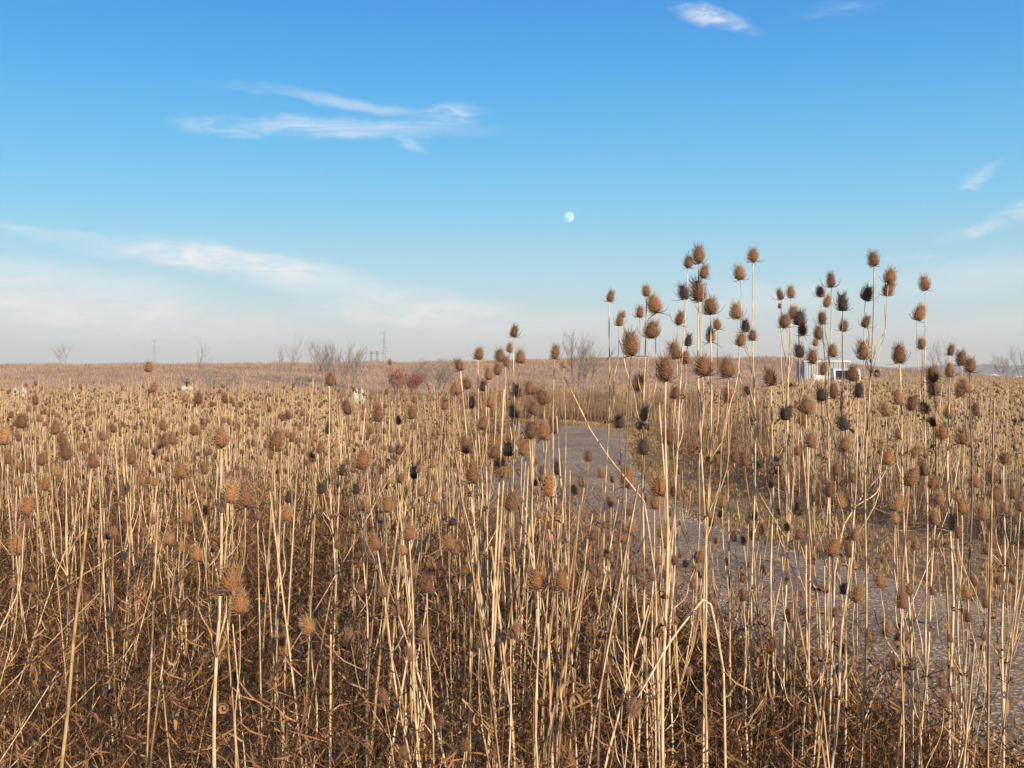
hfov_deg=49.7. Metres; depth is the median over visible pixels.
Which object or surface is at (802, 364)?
door
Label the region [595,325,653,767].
teasel
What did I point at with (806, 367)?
storage container
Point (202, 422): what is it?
teasel
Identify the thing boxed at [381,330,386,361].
transmission tower
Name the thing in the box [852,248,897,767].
teasel
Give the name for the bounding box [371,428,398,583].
teasel
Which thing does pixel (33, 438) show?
teasel
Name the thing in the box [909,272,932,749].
teasel
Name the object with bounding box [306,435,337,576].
teasel
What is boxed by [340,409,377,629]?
teasel
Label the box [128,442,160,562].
teasel
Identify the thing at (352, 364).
bare tree
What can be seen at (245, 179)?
sky
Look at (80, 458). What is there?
teasel
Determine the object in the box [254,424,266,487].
teasel
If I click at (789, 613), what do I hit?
teasel
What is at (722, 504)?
teasel
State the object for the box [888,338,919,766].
teasel
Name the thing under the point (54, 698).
undergrowth
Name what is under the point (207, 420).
teasel
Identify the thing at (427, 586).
teasel
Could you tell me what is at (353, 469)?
teasel
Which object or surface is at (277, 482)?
teasel
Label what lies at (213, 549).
teasel
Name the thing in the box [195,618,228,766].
fallen stalk
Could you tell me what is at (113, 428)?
teasel
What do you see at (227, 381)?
shrub
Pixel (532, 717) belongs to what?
teasel
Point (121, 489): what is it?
teasel
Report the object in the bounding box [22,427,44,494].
teasel
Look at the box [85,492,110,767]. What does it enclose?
fallen stalk
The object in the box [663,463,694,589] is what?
teasel
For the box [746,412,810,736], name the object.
teasel
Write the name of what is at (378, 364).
bank grass
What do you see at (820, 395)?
teasel
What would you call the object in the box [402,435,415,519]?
teasel
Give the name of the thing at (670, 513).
teasel
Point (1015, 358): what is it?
bare tree
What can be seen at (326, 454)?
teasel
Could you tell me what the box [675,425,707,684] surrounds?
teasel
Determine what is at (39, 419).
teasel
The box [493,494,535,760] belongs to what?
teasel
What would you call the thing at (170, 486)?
teasel
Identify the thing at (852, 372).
teasel
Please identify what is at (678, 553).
teasel
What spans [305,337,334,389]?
bare tree
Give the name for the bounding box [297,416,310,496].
teasel
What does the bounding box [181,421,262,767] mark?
teasel
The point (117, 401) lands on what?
teasel
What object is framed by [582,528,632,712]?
teasel
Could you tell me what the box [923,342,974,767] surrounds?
teasel
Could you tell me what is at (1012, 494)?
teasel
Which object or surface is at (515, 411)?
teasel
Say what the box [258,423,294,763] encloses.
teasel
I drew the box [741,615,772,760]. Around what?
fallen stalk
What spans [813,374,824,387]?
utility cabinet
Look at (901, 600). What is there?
teasel
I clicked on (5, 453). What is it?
teasel
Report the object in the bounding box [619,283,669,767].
teasel
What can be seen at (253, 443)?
teasel
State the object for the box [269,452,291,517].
teasel
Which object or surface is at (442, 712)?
fallen stalk
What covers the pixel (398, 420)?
teasel
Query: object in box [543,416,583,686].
teasel
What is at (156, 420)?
teasel
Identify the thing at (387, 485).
teasel
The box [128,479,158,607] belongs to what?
teasel
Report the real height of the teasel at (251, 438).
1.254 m
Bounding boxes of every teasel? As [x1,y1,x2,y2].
[0,418,22,503]
[0,420,40,684]
[0,429,19,515]
[0,452,25,728]
[0,460,32,590]
[0,468,9,686]
[0,577,35,673]
[1,451,12,528]
[1,467,20,536]
[3,410,17,515]
[4,434,21,533]
[5,432,28,516]
[11,452,49,762]
[12,393,61,729]
[12,403,49,518]
[12,459,35,566]
[21,406,45,490]
[21,418,46,513]
[21,434,48,568]
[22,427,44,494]
[24,407,52,498]
[24,413,56,550]
[31,421,52,482]
[35,436,75,766]
[36,449,61,539]
[38,433,86,704]
[42,465,86,606]
[47,412,64,496]
[48,408,70,537]
[62,428,90,517]
[62,440,74,562]
[66,423,93,527]
[68,434,81,503]
[68,463,105,620]
[73,412,94,487]
[73,444,128,610]
[80,420,107,510]
[80,460,99,552]
[81,524,129,767]
[82,429,111,711]
[83,403,93,475]
[84,446,104,529]
[89,406,100,488]
[89,420,104,491]
[96,398,119,466]
[104,410,121,494]
[106,423,120,499]
[108,421,144,654]
[109,416,144,542]
[115,438,149,585]
[117,440,151,618]
[123,451,159,746]
[126,450,140,534]
[128,426,148,499]
[128,433,167,711]
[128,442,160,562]
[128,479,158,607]
[133,425,144,506]
[136,408,147,471]
[136,428,208,742]
[138,417,157,498]
[138,462,171,578]
[140,424,165,485]
[143,359,165,658]
[145,400,159,554]
[147,423,171,485]
[149,729,173,751]
[150,444,175,522]
[150,536,192,757]
[152,427,166,540]
[155,436,185,565]
[156,434,173,525]
[159,531,188,757]
[163,408,189,505]
[163,426,188,517]
[167,442,186,558]
[169,391,205,746]
[172,399,217,581]
[175,398,200,534]
[181,416,202,534]
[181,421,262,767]
[182,418,206,575]
[194,392,206,488]
[197,441,217,527]
[197,458,247,730]
[197,470,251,677]
[198,418,218,488]
[206,417,224,534]
[206,448,229,531]
[207,447,224,554]
[207,502,247,703]
[209,393,232,542]
[213,397,241,483]
[213,553,251,767]
[228,422,249,473]
[230,402,242,479]
[231,402,249,515]
[233,417,253,472]
[234,409,258,476]
[234,418,270,573]
[237,437,271,602]
[240,444,261,487]
[251,405,277,513]
[252,625,292,766]
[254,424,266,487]
[255,450,279,670]
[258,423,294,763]
[264,433,276,512]
[266,432,292,579]
[269,413,294,527]
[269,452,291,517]
[273,432,313,633]
[277,449,302,554]
[278,410,296,580]
[282,437,298,603]
[289,442,309,487]
[293,401,307,473]
[294,424,315,518]
[296,610,327,766]
[297,409,303,474]
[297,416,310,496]
[300,448,320,545]
[306,370,355,722]
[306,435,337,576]
[310,435,331,529]
[324,440,349,532]
[326,464,356,630]
[330,448,354,534]
[331,419,338,511]
[332,535,379,752]
[334,439,351,507]
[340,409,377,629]
[342,531,430,767]
[343,426,386,518]
[344,494,387,757]
[346,434,379,523]
[349,401,397,767]
[349,425,364,495]
[354,434,379,498]
[357,424,379,503]
[357,475,399,628]
[359,405,381,469]
[362,387,389,491]
[363,431,377,570]
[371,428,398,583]
[374,573,474,767]
[375,471,405,713]
[378,413,421,628]
[380,358,393,468]
[384,443,426,577]
[385,457,409,529]
[387,444,405,622]
[389,520,421,767]
[393,442,424,731]
[397,395,422,522]
[400,404,432,544]
[400,431,404,488]
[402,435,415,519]
[403,404,437,699]
[404,431,435,543]
[414,458,436,563]
[423,496,470,692]
[429,428,447,554]
[429,435,436,485]
[434,431,451,561]
[434,532,456,759]
[440,356,499,767]
[440,538,470,754]
[448,460,467,538]
[457,405,477,506]
[459,346,494,685]
[470,619,524,767]
[472,361,511,767]
[475,441,495,527]
[489,322,526,767]
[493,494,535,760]
[497,397,560,767]
[505,501,544,736]
[513,416,555,540]
[519,342,565,767]
[519,558,577,767]
[520,458,550,552]
[525,698,544,748]
[533,464,582,655]
[542,504,606,748]
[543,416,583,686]
[554,744,581,767]
[559,358,592,567]
[570,481,596,670]
[571,467,622,666]
[581,618,595,766]
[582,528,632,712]
[588,558,661,767]
[590,526,678,767]
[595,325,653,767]
[596,289,628,719]
[597,516,668,767]
[606,494,641,693]
[611,414,640,765]
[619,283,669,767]
[630,494,665,767]
[635,480,688,695]
[640,492,671,720]
[640,531,682,703]
[644,650,660,762]
[647,348,685,767]
[649,596,694,756]
[652,522,699,767]
[659,253,695,764]
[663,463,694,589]
[667,483,712,767]
[670,540,700,767]
[671,546,710,767]
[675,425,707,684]
[682,240,710,767]
[687,292,747,767]
[691,714,716,766]
[698,494,743,720]
[702,438,774,760]
[718,449,766,738]
[725,245,763,766]
[729,709,743,766]
[732,585,781,766]
[733,448,779,767]
[743,364,793,744]
[743,512,782,676]
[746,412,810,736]
[747,488,785,651]
[768,428,817,766]
[771,525,837,767]
[772,283,798,717]
[775,604,795,767]
[778,302,789,532]
[780,438,827,678]
[789,306,826,754]
[791,393,830,763]
[804,451,821,564]
[808,477,850,766]
[809,471,871,705]
[812,270,841,710]
[812,290,860,767]
[814,359,839,759]
[821,525,866,767]
[822,614,873,743]
[827,377,895,767]
[830,471,886,682]
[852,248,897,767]
[862,619,899,761]
[872,461,942,767]
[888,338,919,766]
[891,586,950,767]
[894,581,959,767]
[897,489,944,764]
[899,628,916,669]
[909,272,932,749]
[916,380,955,766]
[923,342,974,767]
[928,524,987,767]
[936,584,975,766]
[942,493,970,762]
[949,419,962,506]
[951,352,984,763]
[952,481,1002,767]
[958,423,982,526]
[965,449,1012,767]
[966,540,1002,767]
[970,498,1023,733]
[972,412,996,524]
[993,590,1012,640]
[995,486,1023,767]
[1002,417,1023,513]
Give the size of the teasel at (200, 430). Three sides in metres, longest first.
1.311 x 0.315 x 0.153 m
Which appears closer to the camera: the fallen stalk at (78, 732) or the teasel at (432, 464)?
the fallen stalk at (78, 732)
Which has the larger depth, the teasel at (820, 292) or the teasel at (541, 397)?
the teasel at (820, 292)
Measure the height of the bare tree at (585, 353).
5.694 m
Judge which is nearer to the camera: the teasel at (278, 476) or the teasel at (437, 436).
the teasel at (278, 476)
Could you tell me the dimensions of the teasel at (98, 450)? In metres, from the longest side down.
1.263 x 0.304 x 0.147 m
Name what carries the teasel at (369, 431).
on the ground at (914, 534)
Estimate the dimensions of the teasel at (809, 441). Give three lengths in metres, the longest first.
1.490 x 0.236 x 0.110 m
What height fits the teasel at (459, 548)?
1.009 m
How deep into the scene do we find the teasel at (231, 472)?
6.07 m
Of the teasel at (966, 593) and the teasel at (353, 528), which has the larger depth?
the teasel at (353, 528)
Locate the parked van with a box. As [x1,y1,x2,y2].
[830,368,862,389]
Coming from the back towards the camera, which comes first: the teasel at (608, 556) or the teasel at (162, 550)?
the teasel at (162, 550)
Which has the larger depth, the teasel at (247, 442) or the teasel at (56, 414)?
the teasel at (56, 414)
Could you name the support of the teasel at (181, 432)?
on the ground at (914, 534)
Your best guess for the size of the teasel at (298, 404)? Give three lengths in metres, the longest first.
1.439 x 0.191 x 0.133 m
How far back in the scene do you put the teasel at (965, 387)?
4.31 m
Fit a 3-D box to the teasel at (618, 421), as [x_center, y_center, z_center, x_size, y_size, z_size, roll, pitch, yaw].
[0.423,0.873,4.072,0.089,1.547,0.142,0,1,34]
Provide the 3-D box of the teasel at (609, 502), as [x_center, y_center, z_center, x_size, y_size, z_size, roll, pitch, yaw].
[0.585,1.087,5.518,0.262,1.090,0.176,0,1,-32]
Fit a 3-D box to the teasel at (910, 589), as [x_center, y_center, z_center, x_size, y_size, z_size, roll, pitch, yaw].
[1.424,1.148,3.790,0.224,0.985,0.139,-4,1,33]
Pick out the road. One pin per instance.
(574, 440)
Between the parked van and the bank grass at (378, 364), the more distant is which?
the bank grass at (378, 364)
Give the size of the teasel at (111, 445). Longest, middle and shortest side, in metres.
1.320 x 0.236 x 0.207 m
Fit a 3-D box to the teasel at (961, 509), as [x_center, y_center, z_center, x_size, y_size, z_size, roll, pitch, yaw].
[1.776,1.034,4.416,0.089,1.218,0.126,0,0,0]
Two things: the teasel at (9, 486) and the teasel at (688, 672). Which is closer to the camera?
the teasel at (688, 672)
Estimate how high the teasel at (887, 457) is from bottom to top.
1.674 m
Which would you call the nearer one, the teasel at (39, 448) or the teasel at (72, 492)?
the teasel at (72, 492)
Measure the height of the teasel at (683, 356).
2.175 m
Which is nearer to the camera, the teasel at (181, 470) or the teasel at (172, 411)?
the teasel at (181, 470)
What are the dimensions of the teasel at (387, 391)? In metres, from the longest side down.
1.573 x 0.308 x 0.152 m
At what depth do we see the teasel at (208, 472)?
10.00 m
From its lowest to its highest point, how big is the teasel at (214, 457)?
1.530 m
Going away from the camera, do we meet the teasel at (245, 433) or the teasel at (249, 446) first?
the teasel at (249, 446)
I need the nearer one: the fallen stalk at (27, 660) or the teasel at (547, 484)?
the teasel at (547, 484)
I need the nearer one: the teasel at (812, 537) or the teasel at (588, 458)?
the teasel at (588, 458)
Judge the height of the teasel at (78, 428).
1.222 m
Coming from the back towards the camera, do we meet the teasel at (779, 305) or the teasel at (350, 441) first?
the teasel at (350, 441)
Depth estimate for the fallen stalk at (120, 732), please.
4.34 m
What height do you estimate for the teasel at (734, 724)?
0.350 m
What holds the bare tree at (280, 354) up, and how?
on the ground at (914, 534)
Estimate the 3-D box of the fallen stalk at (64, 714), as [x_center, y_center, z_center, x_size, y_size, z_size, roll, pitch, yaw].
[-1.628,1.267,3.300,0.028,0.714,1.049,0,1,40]
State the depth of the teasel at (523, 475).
8.50 m
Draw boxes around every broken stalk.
[54,469,92,767]
[563,376,660,767]
[620,599,731,767]
[827,443,925,767]
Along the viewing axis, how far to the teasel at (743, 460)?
4.63 m
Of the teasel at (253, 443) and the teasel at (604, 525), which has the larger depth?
the teasel at (253, 443)
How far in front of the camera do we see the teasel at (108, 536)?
4.10 m
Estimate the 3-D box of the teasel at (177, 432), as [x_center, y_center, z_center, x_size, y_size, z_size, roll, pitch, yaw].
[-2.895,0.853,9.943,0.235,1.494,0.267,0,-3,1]
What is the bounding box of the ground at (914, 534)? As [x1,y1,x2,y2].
[0,394,1023,767]
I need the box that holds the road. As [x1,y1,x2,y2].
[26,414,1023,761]
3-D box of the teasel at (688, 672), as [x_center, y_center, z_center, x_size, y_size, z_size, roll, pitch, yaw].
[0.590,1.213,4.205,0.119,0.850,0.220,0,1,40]
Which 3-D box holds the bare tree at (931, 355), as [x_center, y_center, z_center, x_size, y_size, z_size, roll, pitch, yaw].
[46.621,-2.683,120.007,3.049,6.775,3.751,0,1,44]
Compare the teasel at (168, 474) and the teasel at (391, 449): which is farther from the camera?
the teasel at (168, 474)
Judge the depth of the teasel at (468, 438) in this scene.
10.08 m
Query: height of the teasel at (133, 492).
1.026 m
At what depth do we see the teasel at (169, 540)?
4.64 m
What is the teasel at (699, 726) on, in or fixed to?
on the ground at (914, 534)
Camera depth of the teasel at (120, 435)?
9.51 m
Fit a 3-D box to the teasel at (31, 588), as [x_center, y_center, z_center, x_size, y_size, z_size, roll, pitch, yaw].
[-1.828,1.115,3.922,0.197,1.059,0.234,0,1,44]
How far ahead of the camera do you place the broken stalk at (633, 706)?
3.12 m
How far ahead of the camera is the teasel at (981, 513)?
4.45 m
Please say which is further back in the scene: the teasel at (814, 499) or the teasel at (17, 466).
the teasel at (17, 466)
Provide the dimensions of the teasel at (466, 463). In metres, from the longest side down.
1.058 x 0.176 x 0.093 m
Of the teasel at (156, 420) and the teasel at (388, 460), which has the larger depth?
the teasel at (156, 420)
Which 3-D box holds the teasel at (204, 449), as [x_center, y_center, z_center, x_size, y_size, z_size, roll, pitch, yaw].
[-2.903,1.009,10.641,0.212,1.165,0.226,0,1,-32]
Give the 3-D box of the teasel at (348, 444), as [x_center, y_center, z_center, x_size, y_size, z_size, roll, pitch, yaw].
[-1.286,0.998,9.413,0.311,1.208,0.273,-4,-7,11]
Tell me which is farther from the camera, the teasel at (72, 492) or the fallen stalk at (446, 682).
the teasel at (72, 492)
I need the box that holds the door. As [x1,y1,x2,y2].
[797,362,803,381]
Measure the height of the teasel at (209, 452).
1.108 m
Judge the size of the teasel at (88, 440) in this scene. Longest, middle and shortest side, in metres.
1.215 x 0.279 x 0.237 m
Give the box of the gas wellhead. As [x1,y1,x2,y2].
[180,382,193,392]
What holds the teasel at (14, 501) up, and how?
on the ground at (914, 534)
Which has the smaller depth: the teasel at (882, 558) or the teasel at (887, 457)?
the teasel at (887, 457)
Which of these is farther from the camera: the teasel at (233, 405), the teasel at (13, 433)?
the teasel at (233, 405)
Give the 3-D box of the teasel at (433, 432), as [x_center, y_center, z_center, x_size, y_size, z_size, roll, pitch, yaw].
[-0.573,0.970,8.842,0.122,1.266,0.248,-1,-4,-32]
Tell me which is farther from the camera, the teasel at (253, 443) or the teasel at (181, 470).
the teasel at (253, 443)
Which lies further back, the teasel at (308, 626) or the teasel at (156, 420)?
the teasel at (156, 420)
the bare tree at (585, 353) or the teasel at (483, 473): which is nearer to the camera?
the teasel at (483, 473)
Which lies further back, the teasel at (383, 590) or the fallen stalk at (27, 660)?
the fallen stalk at (27, 660)
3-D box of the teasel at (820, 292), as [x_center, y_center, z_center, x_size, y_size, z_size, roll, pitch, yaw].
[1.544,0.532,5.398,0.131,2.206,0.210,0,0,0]
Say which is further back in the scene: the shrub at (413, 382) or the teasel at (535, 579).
the shrub at (413, 382)
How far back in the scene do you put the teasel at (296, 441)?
8.20 m
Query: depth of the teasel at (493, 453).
4.24 m
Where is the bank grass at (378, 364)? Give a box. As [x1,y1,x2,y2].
[0,355,1023,393]
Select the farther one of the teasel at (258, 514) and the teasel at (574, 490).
the teasel at (574, 490)
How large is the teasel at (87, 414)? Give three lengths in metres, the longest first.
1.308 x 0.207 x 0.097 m
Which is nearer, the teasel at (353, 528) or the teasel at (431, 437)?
the teasel at (353, 528)
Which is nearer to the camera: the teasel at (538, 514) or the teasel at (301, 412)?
the teasel at (538, 514)
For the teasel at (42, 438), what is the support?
on the ground at (914, 534)
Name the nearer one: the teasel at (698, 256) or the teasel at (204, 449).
the teasel at (698, 256)
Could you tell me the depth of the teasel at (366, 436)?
8.79 m
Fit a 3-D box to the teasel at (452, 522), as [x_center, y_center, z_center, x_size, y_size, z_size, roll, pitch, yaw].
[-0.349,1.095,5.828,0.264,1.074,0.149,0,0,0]
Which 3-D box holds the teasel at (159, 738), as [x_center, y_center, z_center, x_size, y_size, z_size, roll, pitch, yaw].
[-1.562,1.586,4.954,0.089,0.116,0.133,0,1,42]
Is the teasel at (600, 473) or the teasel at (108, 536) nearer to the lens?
the teasel at (108, 536)
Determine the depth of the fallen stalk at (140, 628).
4.45 m
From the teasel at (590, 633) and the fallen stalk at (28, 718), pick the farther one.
the teasel at (590, 633)
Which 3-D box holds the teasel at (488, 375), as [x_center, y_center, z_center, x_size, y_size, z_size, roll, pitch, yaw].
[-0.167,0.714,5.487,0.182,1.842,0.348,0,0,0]
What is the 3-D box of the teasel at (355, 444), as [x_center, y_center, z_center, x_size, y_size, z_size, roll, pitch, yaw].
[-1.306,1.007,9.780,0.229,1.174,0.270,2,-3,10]
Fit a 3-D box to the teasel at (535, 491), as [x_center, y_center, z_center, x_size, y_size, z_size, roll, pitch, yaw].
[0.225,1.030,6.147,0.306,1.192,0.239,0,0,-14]
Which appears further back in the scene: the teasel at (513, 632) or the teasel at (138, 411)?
the teasel at (138, 411)
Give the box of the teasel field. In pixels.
[0,375,1023,767]
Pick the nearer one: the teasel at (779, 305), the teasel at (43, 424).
the teasel at (779, 305)
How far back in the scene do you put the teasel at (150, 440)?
12.35 m
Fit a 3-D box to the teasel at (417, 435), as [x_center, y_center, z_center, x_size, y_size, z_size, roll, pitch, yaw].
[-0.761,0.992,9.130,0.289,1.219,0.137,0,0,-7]
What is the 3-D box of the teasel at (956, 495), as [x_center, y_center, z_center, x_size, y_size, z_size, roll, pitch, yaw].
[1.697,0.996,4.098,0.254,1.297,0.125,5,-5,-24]
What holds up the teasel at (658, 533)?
on the ground at (914, 534)
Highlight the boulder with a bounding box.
[351,389,359,403]
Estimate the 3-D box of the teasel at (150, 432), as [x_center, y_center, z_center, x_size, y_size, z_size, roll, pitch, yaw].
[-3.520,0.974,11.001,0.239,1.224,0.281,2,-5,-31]
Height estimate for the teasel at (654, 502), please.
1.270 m
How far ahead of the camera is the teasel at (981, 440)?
11.69 m
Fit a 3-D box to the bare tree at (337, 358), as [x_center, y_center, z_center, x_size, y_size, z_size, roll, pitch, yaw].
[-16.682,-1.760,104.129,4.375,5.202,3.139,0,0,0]
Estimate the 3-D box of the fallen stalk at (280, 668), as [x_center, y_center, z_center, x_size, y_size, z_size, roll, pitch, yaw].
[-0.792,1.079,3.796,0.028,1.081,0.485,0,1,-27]
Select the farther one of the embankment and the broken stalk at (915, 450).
the embankment
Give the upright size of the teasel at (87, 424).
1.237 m
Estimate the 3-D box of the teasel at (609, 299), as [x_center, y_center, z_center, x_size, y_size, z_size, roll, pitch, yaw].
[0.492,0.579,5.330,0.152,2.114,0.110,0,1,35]
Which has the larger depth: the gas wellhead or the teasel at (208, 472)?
the gas wellhead
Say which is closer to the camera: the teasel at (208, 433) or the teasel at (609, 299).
the teasel at (609, 299)
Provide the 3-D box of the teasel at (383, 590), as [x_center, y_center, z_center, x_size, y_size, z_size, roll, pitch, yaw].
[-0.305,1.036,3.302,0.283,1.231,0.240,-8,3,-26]
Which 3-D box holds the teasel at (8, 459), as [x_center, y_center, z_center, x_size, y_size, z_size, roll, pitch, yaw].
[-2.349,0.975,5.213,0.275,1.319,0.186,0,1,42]
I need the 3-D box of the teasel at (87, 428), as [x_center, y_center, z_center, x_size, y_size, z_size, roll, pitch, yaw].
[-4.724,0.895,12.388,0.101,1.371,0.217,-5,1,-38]
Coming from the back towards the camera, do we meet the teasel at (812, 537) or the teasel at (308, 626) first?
the teasel at (812, 537)
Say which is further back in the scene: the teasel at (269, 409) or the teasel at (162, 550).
the teasel at (269, 409)
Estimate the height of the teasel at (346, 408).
1.716 m
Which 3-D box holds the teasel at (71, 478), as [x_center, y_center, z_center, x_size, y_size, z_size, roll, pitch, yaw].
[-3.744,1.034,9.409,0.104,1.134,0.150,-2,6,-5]
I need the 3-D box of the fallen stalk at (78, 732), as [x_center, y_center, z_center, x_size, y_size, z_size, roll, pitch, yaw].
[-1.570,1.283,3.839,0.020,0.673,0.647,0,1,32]
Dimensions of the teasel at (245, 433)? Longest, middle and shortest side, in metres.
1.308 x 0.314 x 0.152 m
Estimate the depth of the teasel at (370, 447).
11.56 m
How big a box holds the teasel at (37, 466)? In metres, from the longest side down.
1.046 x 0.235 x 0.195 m
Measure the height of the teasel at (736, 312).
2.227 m
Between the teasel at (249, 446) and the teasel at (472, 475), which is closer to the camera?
the teasel at (472, 475)
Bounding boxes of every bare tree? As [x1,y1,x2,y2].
[53,341,72,362]
[196,339,211,382]
[272,337,306,381]
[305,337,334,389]
[313,340,355,383]
[329,346,366,386]
[560,326,616,394]
[926,339,954,372]
[983,352,1022,376]
[1007,344,1023,376]
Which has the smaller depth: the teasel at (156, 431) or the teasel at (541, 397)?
the teasel at (541, 397)
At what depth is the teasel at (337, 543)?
4.88 m
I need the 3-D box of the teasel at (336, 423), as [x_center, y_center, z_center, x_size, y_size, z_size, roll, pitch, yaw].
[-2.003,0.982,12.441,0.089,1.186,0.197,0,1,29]
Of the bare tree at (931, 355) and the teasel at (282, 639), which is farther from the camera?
the bare tree at (931, 355)
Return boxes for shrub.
[204,371,244,392]
[384,367,426,398]
[404,357,466,394]
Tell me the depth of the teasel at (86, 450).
9.73 m
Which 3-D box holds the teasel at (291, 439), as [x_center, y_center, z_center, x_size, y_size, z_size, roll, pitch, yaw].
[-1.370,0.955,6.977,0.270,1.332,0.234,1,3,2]
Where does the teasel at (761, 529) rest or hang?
on the ground at (914, 534)
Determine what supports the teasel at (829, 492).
on the ground at (914, 534)
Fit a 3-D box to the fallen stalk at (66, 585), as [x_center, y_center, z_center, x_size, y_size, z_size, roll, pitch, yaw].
[-2.465,1.192,4.835,1.594,0.839,0.042,0,1,-35]
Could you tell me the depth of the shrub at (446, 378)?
87.64 m
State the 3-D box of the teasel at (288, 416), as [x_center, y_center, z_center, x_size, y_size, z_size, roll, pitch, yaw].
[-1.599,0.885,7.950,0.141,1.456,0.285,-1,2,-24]
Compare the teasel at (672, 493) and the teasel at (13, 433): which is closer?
the teasel at (672, 493)
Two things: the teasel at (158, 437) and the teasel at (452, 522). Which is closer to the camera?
the teasel at (452, 522)
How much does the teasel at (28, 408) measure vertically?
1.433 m
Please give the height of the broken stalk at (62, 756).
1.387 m
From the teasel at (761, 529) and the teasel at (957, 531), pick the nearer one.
the teasel at (957, 531)
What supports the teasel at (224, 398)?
on the ground at (914, 534)
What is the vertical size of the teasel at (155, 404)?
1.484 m
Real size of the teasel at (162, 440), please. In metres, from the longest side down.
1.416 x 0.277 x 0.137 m
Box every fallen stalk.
[0,528,74,728]
[0,589,102,694]
[0,671,58,761]
[2,544,131,626]
[10,655,123,767]
[53,638,135,767]
[72,693,170,765]
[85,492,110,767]
[101,504,172,767]
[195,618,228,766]
[222,434,413,767]
[262,532,288,766]
[429,671,454,767]
[434,597,457,767]
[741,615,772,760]
[847,498,952,760]
[941,663,982,766]
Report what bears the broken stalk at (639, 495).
on the ground at (914, 534)
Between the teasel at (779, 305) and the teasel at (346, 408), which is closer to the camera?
the teasel at (346, 408)
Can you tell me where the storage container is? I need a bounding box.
[796,360,850,381]
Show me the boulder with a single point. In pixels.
(357, 399)
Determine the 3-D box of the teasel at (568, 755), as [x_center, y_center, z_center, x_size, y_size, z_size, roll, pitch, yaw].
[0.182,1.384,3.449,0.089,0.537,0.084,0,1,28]
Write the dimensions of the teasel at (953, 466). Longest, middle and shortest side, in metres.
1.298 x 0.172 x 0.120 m
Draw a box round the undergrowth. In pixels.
[0,400,1023,767]
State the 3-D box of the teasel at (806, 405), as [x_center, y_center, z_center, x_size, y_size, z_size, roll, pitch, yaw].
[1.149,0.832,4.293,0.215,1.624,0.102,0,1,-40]
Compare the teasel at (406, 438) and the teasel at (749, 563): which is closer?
the teasel at (749, 563)
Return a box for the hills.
[880,364,1023,375]
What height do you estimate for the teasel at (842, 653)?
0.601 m
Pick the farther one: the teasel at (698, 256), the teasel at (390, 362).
the teasel at (390, 362)
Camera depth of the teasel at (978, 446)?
12.23 m
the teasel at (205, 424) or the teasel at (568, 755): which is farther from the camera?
the teasel at (205, 424)
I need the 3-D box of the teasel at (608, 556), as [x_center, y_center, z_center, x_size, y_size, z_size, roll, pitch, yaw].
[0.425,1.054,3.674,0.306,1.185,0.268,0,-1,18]
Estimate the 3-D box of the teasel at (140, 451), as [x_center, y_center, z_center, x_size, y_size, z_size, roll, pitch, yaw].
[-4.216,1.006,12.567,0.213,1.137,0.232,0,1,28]
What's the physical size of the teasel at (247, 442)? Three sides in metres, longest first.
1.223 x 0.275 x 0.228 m
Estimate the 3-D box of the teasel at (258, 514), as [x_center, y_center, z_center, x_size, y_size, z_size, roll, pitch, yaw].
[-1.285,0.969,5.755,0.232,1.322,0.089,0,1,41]
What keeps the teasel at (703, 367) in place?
on the ground at (914, 534)
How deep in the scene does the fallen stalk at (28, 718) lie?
3.26 m
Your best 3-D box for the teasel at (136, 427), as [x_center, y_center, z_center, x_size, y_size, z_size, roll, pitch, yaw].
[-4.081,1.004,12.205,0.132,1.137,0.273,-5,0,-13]
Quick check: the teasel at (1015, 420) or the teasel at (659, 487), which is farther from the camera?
the teasel at (1015, 420)
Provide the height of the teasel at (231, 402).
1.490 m
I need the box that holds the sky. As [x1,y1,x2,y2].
[0,0,1023,367]
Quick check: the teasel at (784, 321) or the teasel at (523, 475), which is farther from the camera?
the teasel at (523, 475)
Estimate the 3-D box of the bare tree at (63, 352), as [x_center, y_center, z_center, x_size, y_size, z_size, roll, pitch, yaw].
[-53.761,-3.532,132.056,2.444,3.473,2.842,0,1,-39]
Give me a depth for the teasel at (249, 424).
8.10 m
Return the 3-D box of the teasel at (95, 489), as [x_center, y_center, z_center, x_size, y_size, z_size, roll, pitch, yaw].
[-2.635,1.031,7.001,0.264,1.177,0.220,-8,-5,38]
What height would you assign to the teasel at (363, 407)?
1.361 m
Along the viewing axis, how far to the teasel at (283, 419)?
9.39 m
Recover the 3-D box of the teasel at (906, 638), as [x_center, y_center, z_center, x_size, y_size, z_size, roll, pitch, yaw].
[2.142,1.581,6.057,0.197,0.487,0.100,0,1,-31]
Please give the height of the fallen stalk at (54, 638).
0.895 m
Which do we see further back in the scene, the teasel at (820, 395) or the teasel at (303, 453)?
the teasel at (303, 453)
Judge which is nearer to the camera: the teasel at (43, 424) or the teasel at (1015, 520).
the teasel at (1015, 520)
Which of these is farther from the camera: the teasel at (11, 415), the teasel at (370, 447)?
the teasel at (370, 447)
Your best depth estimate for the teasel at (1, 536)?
5.71 m
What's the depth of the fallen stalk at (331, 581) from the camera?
4.73 m
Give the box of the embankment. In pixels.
[0,358,971,393]
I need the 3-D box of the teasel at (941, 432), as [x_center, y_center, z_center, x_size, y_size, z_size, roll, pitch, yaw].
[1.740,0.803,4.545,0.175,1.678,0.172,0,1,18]

